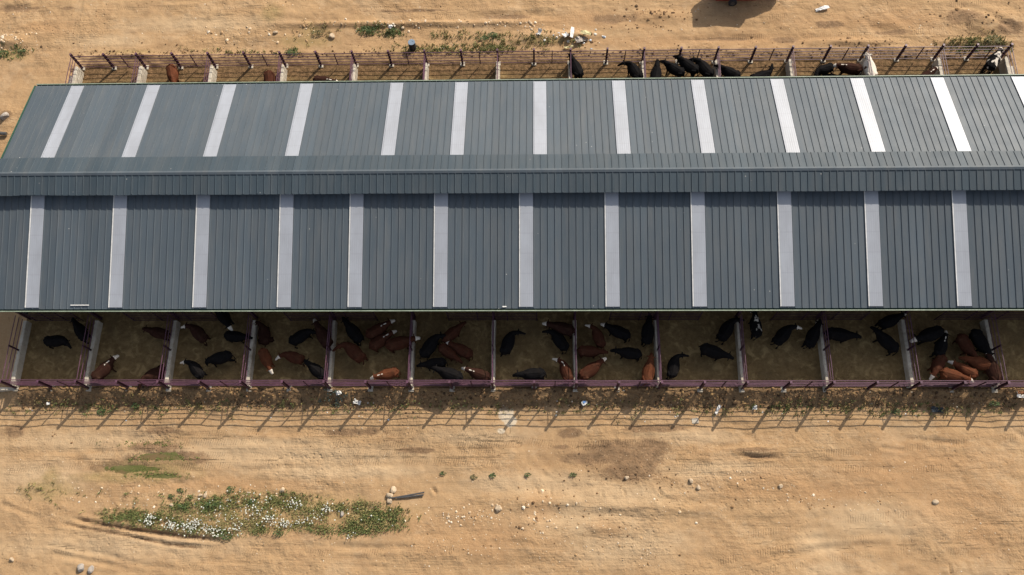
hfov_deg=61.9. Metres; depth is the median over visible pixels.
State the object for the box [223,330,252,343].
cow
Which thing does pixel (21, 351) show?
pen divider
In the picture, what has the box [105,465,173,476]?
grass patch
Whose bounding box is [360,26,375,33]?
weed
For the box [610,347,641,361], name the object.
cow
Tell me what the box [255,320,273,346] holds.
cow
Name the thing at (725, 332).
cow
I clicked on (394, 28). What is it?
weed
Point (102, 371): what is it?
cow
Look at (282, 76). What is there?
pen divider
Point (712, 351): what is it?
cow
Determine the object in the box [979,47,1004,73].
cow
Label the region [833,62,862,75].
cow
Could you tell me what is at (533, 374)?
cow
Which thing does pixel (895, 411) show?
weed
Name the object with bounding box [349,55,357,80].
pen divider
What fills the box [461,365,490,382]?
cow
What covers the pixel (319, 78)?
cow
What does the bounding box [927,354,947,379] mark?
cow
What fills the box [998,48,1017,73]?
pen divider
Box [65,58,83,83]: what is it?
pen divider
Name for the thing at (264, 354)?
cow
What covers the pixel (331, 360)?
pen divider
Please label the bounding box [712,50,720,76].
pen divider
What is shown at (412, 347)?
pen divider
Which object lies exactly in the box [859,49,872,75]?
pen divider
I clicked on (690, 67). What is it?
cow
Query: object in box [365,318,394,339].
cow
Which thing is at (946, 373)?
cow
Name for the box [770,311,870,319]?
barred gate
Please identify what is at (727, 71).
cow
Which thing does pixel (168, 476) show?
grass patch
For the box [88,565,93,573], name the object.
stone
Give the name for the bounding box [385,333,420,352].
cow
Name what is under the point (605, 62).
rail fence
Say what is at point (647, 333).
cow
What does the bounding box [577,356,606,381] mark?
cow
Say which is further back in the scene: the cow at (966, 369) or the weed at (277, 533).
the cow at (966, 369)
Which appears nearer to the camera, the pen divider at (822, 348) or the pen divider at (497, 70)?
the pen divider at (822, 348)
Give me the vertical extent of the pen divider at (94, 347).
2.260 m
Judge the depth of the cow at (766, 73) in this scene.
69.80 m
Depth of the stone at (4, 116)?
71.24 m
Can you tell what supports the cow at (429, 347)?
on the pen floor
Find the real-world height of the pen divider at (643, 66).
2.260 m
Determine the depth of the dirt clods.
62.40 m
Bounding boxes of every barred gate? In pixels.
[22,313,83,320]
[123,312,218,320]
[283,312,377,320]
[446,312,536,320]
[609,312,702,320]
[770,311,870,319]
[934,311,1023,319]
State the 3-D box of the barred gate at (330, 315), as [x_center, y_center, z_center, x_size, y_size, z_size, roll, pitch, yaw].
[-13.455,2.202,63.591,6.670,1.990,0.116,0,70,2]
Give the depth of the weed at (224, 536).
59.82 m
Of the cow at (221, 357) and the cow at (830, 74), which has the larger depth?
the cow at (830, 74)
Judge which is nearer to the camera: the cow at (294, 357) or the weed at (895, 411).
the weed at (895, 411)
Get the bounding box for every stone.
[0,112,8,120]
[77,563,83,571]
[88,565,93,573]
[386,493,392,497]
[390,486,396,493]
[495,505,501,510]
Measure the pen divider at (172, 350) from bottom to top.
2.260 m
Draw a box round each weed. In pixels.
[97,407,105,414]
[205,498,218,509]
[218,532,232,539]
[272,529,283,536]
[311,30,323,35]
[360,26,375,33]
[387,27,400,33]
[891,408,900,414]
[984,35,999,44]
[989,400,999,405]
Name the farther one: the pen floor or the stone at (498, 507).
the pen floor
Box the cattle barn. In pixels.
[0,74,1023,319]
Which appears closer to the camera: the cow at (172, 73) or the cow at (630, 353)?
the cow at (630, 353)
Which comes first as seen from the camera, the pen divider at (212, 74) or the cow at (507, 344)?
the cow at (507, 344)
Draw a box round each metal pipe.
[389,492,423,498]
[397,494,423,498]
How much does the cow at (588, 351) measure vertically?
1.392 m
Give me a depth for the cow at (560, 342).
62.13 m
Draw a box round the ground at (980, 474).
[0,0,1023,574]
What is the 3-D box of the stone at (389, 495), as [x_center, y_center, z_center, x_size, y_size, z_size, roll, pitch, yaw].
[-8.669,14.742,60.469,0.503,0.387,0.373,8,71,4]
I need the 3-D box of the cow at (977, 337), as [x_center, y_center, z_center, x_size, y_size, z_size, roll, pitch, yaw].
[33.770,4.224,61.568,0.969,1.557,2.592,-21,71,-6]
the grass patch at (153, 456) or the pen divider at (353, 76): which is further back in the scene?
the pen divider at (353, 76)
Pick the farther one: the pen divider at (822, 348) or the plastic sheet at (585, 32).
the plastic sheet at (585, 32)
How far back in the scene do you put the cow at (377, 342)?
62.50 m
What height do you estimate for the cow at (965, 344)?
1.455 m
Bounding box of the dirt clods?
[13,41,1021,413]
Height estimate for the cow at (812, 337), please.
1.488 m
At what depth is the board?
71.91 m
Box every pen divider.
[2,315,31,386]
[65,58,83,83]
[76,315,102,386]
[131,58,147,82]
[158,315,180,386]
[203,56,216,81]
[241,315,258,386]
[276,55,286,80]
[324,315,337,386]
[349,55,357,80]
[407,315,416,387]
[423,54,428,79]
[491,315,495,387]
[496,53,499,78]
[568,52,571,78]
[572,314,577,387]
[640,51,645,77]
[653,314,661,387]
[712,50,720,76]
[734,314,747,387]
[785,50,796,75]
[815,314,833,387]
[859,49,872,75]
[897,314,920,387]
[932,48,948,74]
[980,314,1006,387]
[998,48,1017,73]
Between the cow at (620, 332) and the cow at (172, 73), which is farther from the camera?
the cow at (172, 73)
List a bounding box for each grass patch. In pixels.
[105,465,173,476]
[133,451,183,467]
[154,475,176,478]
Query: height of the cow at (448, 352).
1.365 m
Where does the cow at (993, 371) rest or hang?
on the pen floor
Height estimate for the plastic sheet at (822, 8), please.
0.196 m
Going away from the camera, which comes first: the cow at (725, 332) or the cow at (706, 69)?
the cow at (725, 332)
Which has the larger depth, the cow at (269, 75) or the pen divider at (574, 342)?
the cow at (269, 75)
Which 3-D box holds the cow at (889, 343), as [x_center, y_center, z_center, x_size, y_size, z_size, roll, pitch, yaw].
[26.886,3.835,61.931,0.964,1.549,2.578,-40,74,-12]
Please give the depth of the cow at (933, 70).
68.76 m
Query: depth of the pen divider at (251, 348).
63.10 m
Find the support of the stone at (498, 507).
on the ground at (980, 474)
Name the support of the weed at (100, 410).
on the ground at (980, 474)
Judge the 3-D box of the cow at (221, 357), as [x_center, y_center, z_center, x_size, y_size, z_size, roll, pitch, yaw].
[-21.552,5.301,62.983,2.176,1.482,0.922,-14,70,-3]
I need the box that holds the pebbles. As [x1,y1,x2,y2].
[0,0,1022,574]
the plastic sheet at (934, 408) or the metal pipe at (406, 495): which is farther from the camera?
the plastic sheet at (934, 408)
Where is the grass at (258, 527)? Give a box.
[0,19,1016,542]
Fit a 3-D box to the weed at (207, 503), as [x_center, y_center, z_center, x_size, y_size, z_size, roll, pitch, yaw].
[-21.341,15.363,60.554,1.082,0.482,0.793,-25,71,-7]
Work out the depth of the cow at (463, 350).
62.11 m
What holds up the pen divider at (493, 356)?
on the pen floor
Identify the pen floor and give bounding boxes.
[19,60,1023,387]
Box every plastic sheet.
[575,36,588,41]
[580,30,590,34]
[816,5,829,11]
[931,406,943,412]
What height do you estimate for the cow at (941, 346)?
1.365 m
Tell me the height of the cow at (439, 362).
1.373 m
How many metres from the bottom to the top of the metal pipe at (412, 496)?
0.105 m
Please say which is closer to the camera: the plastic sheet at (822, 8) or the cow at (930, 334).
the cow at (930, 334)
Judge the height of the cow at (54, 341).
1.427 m
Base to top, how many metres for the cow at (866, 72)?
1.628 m
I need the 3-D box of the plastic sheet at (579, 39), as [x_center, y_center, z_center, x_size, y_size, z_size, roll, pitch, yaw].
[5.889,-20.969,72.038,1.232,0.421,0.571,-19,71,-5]
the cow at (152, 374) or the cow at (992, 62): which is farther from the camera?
the cow at (992, 62)
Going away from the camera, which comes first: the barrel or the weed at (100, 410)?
the weed at (100, 410)
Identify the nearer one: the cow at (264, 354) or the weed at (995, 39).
the cow at (264, 354)
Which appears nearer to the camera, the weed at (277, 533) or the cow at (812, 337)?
the weed at (277, 533)
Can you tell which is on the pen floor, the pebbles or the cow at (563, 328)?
the cow at (563, 328)
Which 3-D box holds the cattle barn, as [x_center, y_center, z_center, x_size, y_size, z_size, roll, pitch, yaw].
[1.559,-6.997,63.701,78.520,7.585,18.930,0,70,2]
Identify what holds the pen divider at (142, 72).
on the pen floor
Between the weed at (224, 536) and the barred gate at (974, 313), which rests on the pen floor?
the barred gate at (974, 313)
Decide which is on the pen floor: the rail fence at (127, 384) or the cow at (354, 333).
the cow at (354, 333)
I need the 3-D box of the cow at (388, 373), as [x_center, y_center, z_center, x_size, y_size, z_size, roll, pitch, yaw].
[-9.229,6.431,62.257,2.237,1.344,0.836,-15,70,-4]
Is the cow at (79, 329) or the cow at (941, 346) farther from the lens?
the cow at (79, 329)
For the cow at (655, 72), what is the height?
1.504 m
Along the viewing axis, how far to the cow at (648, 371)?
61.14 m
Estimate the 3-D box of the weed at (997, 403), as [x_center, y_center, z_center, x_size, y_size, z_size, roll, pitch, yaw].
[34.641,8.308,61.274,0.833,0.425,0.483,0,70,2]
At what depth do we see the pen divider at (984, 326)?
61.59 m
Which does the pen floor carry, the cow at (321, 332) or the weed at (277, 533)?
the cow at (321, 332)
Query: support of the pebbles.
on the ground at (980, 474)
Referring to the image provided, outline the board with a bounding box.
[570,27,573,37]
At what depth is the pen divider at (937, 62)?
69.32 m
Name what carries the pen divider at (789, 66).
on the pen floor
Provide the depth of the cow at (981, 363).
60.56 m
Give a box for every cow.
[43,335,71,348]
[69,318,91,343]
[91,355,118,379]
[138,364,165,389]
[142,325,169,340]
[165,64,179,82]
[180,359,207,379]
[181,322,210,345]
[205,350,235,366]
[214,312,234,330]
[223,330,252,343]
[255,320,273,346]
[258,348,274,373]
[263,70,275,81]
[275,351,305,366]
[288,328,315,348]
[303,358,325,379]
[311,319,332,350]
[313,75,337,80]
[332,342,367,364]
[341,317,363,345]
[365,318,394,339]
[369,329,396,351]
[370,367,400,381]
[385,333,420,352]
[416,357,447,370]
[419,331,445,359]
[430,364,462,383]
[438,343,462,363]
[441,321,466,342]
[446,339,472,360]
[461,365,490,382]
[499,329,525,356]
[512,368,546,381]
[542,319,574,338]
[542,327,568,353]
[552,357,572,384]
[567,54,583,77]
[577,345,608,358]
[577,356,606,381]
[585,323,605,348]
[600,321,630,342]
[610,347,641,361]
[617,60,643,77]
[641,315,653,346]
[641,353,655,385]
[650,59,661,77]
[660,59,684,76]
[666,352,688,379]
[673,54,698,76]
[689,56,713,76]
[698,343,733,360]
[713,64,740,76]
[715,316,743,344]
[748,311,762,340]
[750,63,774,76]
[770,323,801,348]
[801,319,823,348]
[813,62,833,75]
[819,73,838,75]
[824,327,861,342]
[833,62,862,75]
[862,52,877,75]
[870,326,899,355]
[874,311,906,330]
[910,325,943,344]
[920,66,938,74]
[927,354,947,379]
[929,330,950,358]
[937,367,973,383]
[948,359,977,379]
[952,333,979,356]
[958,354,990,372]
[968,328,994,356]
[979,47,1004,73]
[984,353,1002,385]
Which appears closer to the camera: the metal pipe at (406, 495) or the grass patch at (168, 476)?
the metal pipe at (406, 495)
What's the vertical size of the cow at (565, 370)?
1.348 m
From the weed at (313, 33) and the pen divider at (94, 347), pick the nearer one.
the pen divider at (94, 347)
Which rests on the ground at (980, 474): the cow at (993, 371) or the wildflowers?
the wildflowers
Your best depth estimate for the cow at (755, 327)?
62.10 m
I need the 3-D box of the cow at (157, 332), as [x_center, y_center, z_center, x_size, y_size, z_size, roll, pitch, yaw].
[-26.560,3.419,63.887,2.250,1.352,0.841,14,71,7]
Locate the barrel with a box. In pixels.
[408,39,415,50]
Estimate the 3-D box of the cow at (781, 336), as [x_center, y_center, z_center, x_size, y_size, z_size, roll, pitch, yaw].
[19.866,3.449,62.318,2.483,1.502,1.000,-36,73,-10]
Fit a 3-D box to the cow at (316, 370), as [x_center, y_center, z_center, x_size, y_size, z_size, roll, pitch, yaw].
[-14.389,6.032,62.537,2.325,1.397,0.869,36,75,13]
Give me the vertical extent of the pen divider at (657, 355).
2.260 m
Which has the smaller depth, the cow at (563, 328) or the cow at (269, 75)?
the cow at (563, 328)
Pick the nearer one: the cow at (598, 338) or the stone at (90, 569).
the stone at (90, 569)
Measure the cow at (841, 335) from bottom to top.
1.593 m
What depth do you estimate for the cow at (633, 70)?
69.64 m
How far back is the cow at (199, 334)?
63.16 m
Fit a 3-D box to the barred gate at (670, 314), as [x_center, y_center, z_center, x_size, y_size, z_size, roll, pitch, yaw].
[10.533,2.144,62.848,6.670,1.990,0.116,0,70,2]
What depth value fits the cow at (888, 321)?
61.90 m
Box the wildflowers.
[108,484,392,538]
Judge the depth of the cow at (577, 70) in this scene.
69.83 m
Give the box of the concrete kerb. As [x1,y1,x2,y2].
[0,387,624,391]
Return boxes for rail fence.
[0,379,1023,392]
[69,43,1013,70]
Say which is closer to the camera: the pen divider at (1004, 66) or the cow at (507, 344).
the cow at (507, 344)
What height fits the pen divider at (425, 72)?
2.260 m
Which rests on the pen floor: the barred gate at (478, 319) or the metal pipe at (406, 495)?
the barred gate at (478, 319)
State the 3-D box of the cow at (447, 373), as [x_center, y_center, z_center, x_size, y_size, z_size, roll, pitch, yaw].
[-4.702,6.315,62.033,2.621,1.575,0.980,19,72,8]
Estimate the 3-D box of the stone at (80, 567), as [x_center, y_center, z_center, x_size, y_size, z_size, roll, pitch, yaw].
[-30.052,19.523,59.457,0.556,0.344,0.527,-24,71,-7]
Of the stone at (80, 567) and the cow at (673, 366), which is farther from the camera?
the cow at (673, 366)
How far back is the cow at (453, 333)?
62.57 m
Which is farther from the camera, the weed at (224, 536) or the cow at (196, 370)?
the cow at (196, 370)
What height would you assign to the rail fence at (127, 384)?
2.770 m
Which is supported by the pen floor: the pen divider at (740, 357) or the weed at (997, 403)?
the pen divider at (740, 357)
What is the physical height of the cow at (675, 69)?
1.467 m
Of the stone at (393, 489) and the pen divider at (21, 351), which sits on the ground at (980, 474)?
the stone at (393, 489)
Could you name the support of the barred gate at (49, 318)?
on the pen floor
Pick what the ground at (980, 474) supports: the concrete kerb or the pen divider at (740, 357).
the concrete kerb
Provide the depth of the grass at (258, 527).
60.66 m
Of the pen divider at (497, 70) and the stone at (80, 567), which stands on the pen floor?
the pen divider at (497, 70)
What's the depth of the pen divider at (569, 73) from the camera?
69.97 m
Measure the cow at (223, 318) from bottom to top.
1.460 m
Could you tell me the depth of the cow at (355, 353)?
62.16 m
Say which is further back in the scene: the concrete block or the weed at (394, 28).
the weed at (394, 28)
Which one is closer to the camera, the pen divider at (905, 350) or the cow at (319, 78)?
the pen divider at (905, 350)
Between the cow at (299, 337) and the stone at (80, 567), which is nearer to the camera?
the stone at (80, 567)
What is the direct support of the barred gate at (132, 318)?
on the pen floor
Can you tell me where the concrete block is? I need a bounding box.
[692,418,698,423]
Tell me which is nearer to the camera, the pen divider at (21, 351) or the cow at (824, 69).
the pen divider at (21, 351)

